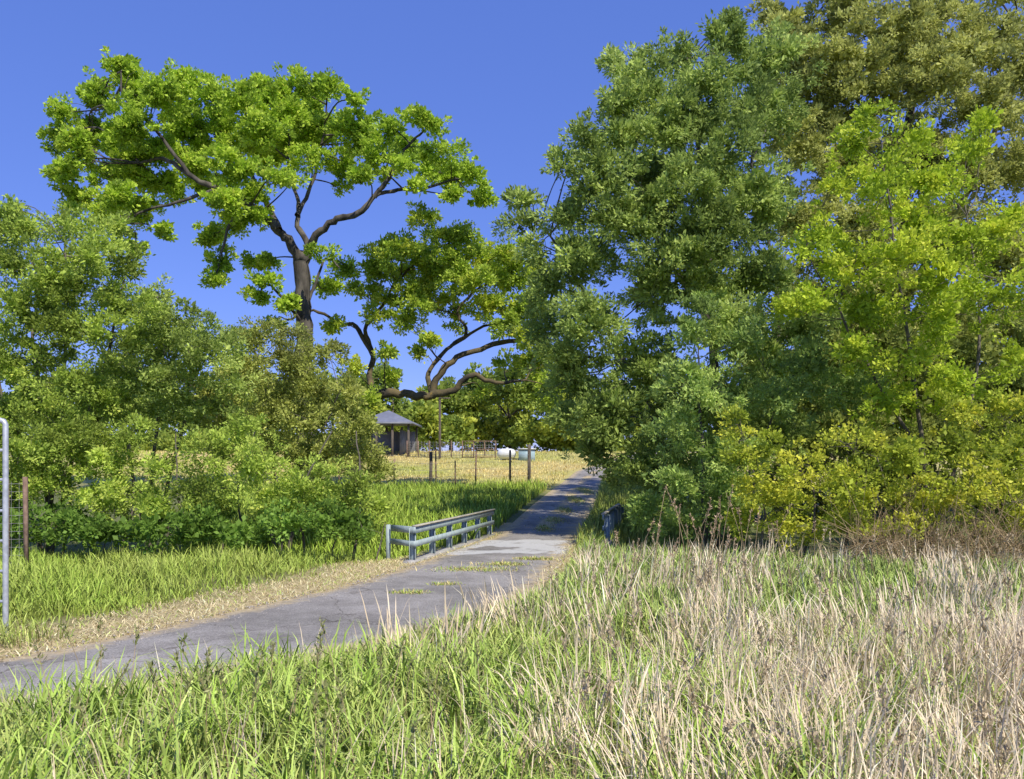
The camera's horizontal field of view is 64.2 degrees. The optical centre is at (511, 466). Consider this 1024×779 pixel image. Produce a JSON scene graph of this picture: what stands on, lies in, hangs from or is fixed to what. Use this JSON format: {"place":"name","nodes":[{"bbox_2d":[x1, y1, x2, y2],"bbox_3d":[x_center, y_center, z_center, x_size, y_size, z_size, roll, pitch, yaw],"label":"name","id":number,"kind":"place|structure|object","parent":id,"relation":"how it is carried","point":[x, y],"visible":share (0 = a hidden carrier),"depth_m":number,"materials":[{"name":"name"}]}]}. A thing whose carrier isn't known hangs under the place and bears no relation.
{"place":"outdoors","nodes":[
{"label":"outdoors","id":0,"kind":"place"},
{"bbox_2d":[0,538,402,641],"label":"verge grass","id":1,"kind":"structure","parent":0,"point":[49,583],"depth_m":15.04,"materials":[{"name":"green plant"}]},
{"bbox_2d":[0,452,695,710],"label":"road","id":2,"kind":"structure","parent":0,"point":[516,538],"depth_m":12.36,"materials":[{"name":"grey asphalt"}]},
{"bbox_2d":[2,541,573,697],"bbox_3d":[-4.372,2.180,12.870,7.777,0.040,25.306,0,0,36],"label":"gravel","id":3,"kind":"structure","parent":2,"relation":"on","point":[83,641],"depth_m":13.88,"materials":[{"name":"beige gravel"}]},
{"bbox_2d":[0,592,1023,778],"bbox_3d":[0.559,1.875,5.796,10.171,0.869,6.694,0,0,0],"label":"tall grass","id":4,"kind":"structure","parent":0,"point":[95,701],"depth_m":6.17,"materials":[{"name":"green plant"}]},
{"bbox_2d":[0,451,1023,778],"bbox_3d":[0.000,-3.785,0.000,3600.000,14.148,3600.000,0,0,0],"label":"ground","id":5,"kind":"structure","parent":0,"point":[746,543],"depth_m":24.19,"materials":[{"name":"soil"}]},
{"bbox_2d":[0,418,8,629],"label":"pipe gate","id":6,"kind":"structure","parent":5,"relation":"on","point":[4,540],"depth_m":10.78,"materials":[{"name":"metal"}]},
{"bbox_2d":[0,477,28,565],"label":"wire fence","id":7,"kind":"object","parent":5,"relation":"on","point":[25,515],"visible":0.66,"depth_m":16.38,"materials":[{"name":"wood"}]},
{"bbox_2d":[0,193,168,554],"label":"willow tree","id":8,"kind":"object","parent":5,"relation":"on","point":[53,284],"visible":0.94,"depth_m":20.34,"materials":[{"name":"green plant"}]},
{"bbox_2d":[78,272,267,552],"bbox_3d":[-9.648,-1.447,23.009,5.793,7.888,5.772,0,0,0],"label":"willow tree","id":9,"kind":"object","parent":5,"relation":"on","point":[159,374],"visible":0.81,"depth_m":21.61,"materials":[{"name":"green plant"}]},
{"bbox_2d":[0,494,385,561],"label":"bramble thicket","id":10,"kind":"object","parent":5,"relation":"on","point":[79,526],"visible":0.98,"depth_m":18.53,"materials":[{"name":"green plant"}]},
{"bbox_2d":[0,392,394,559],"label":"willow shrub","id":11,"kind":"object","parent":5,"relation":"on","point":[67,437],"visible":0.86,"depth_m":19.55,"materials":[{"name":"green plant"}]},
{"bbox_2d":[35,46,499,481],"bbox_3d":[-12.327,-9.555,40.017,23.539,21.085,9.671,0,0,0],"label":"valley oak tree","id":12,"kind":"object","parent":5,"relation":"on","point":[290,124],"visible":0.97,"depth_m":39.08,"materials":[{"name":"green plant"}]},
{"bbox_2d":[193,311,398,550],"bbox_3d":[-6.849,-0.987,25.075,6.854,7.403,5.973,0,0,0],"label":"willow tree","id":13,"kind":"object","parent":5,"relation":"on","point":[288,412],"visible":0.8,"depth_m":23.53,"materials":[{"name":"green plant"}]},
{"bbox_2d":[32,616,562,778],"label":"oat grass stalks","id":14,"kind":"object","parent":5,"relation":"on","point":[206,681],"visible":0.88,"depth_m":5.71,"materials":[{"name":"green plant"}]},
{"bbox_2d":[0,532,598,711],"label":"mown straw","id":15,"kind":"object","parent":5,"relation":"on","point":[396,560],"visible":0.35,"depth_m":13.45,"materials":[{"name":"beige plant"}]},
{"bbox_2d":[1,615,630,778],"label":"dry reeds","id":16,"kind":"object","parent":5,"relation":"on","point":[394,765],"visible":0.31,"depth_m":5.80,"materials":[{"name":"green plant"}]},
{"bbox_2d":[176,476,548,560],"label":"bank grass","id":17,"kind":"structure","parent":5,"relation":"on","point":[425,502],"depth_m":30.87,"materials":[{"name":"green plant"}]},
{"bbox_2d":[104,450,633,491],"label":"meadow grass","id":18,"kind":"structure","parent":5,"relation":"on","point":[408,477],"depth_m":60.51,"materials":[{"name":"yellow plant"}]},
{"bbox_2d":[371,410,421,456],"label":"farm pavilion","id":19,"kind":"structure","parent":5,"relation":"on","point":[394,441],"depth_m":73.92,"materials":[{"name":"metal"}]},
{"bbox_2d":[261,200,562,481],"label":"leaning oak tree","id":20,"kind":"object","parent":5,"relation":"on","point":[451,264],"visible":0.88,"depth_m":42.46,"materials":[{"name":"green plant"}]},
{"bbox_2d":[338,444,530,486],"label":"field fence","id":21,"kind":"object","parent":5,"relation":"on","point":[528,465],"visible":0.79,"depth_m":46.91,"materials":[{"name":"brown wood"}]},
{"bbox_2d":[439,397,449,458],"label":"utility pole","id":22,"kind":"object","parent":5,"relation":"on","point":[440,398],"visible":0.81,"depth_m":68.90,"materials":[{"name":"brown wood"}]},
{"bbox_2d":[407,441,495,457],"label":"garden fence","id":23,"kind":"object","parent":5,"relation":"on","point":[473,454],"visible":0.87,"depth_m":69.96,"materials":[{"name":"wood"}]},
{"bbox_2d":[386,485,595,594],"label":"road grass tufts","id":24,"kind":"object","parent":5,"relation":"on","point":[576,499],"visible":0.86,"depth_m":18.29,"materials":[{"name":"plant"}]},
{"bbox_2d":[386,503,623,563],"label":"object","id":25,"kind":"structure","parent":5,"relation":"on","point":[611,515],"depth_m":21.60,"materials":[{"name":"grey metal"}]},
{"bbox_2d":[497,447,515,459],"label":"propane tank","id":26,"kind":"object","parent":5,"relation":"on","point":[502,453],"visible":0.94,"depth_m":67.67,"materials":[{"name":"white metal"}]},
{"bbox_2d":[0,344,1022,451],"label":"distant woodland","id":27,"kind":"object","parent":5,"relation":"on","point":[514,428],"visible":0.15,"depth_m":93.50,"materials":[{"name":"green plant"}]},
{"bbox_2d":[517,448,535,460],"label":"pump house","id":28,"kind":"structure","parent":5,"relation":"on","point":[523,454],"depth_m":67.45,"materials":[{"name":"blue paint"}]},
{"bbox_2d":[574,473,711,552],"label":"bank grass","id":29,"kind":"structure","parent":5,"relation":"on","point":[605,500],"depth_m":25.83,"materials":[{"name":"green plant"}]},
{"bbox_2d":[489,5,847,539],"bbox_3d":[5.414,-6.662,27.084,12.584,19.253,11.843,0,0,0],"label":"bay laurel tree","id":30,"kind":"object","parent":5,"relation":"on","point":[694,252],"visible":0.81,"depth_m":23.85,"materials":[{"name":"green plant"}]},
{"bbox_2d":[359,527,1023,666],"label":"dry reeds","id":31,"kind":"object","parent":5,"relation":"on","point":[955,577],"visible":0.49,"depth_m":11.64,"materials":[{"name":"beige plant"}]},
{"bbox_2d":[406,533,1023,644],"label":"tall grass","id":32,"kind":"structure","parent":5,"relation":"on","point":[877,566],"depth_m":12.85,"materials":[{"name":"plant"}]},
{"bbox_2d":[614,484,816,609],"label":"dock stalks","id":33,"kind":"object","parent":5,"relation":"on","point":[711,531],"visible":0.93,"depth_m":12.73,"materials":[{"name":"brown plant"}]},
{"bbox_2d":[449,580,1023,778],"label":"dry reeds","id":34,"kind":"object","parent":5,"relation":"on","point":[1004,673],"visible":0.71,"depth_m":6.12,"materials":[{"name":"beige plant"}]},
{"bbox_2d":[623,289,894,552],"bbox_3d":[6.525,-1.303,21.935,7.335,7.308,4.864,0,0,0],"label":"bay laurel tree","id":35,"kind":"object","parent":5,"relation":"on","point":[806,366],"visible":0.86,"depth_m":20.64,"materials":[{"name":"green plant"}]},
{"bbox_2d":[547,526,1023,778],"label":"oat grass stalks","id":36,"kind":"object","parent":5,"relation":"on","point":[983,713],"visible":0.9,"depth_m":6.61,"materials":[{"name":"beige plant"}]},
{"bbox_2d":[713,386,1023,557],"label":"poison oak thicket","id":37,"kind":"object","parent":5,"relation":"on","point":[903,456],"visible":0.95,"depth_m":17.61,"materials":[{"name":"green plant"}]},
{"bbox_2d":[727,305,1023,524],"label":"willow shrub","id":38,"kind":"object","parent":5,"relation":"on","point":[964,346],"visible":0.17,"depth_m":29.37,"materials":[{"name":"green plant"}]},
{"bbox_2d":[744,0,1023,497],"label":"live oak tree","id":39,"kind":"object","parent":5,"relation":"on","point":[919,52],"visible":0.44,"depth_m":30.83,"materials":[{"name":"green plant"}]},
{"bbox_2d":[769,97,1023,542],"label":"maple tree","id":40,"kind":"object","parent":5,"relation":"on","point":[950,255],"visible":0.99,"depth_m":19.09,"materials":[{"name":"green plant"}]},
{"bbox_2d":[796,459,1023,567],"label":"dead brush","id":41,"kind":"object","parent":5,"relation":"on","point":[986,544],"visible":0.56,"depth_m":16.91,"materials":[{"name":"plant"}]},
{"bbox_2d":[0,0,1023,451],"label":"sky","id":42,"kind":"structure","parent":0,"point":[509,74],"materials":[{"name":"blue"}]}
]}

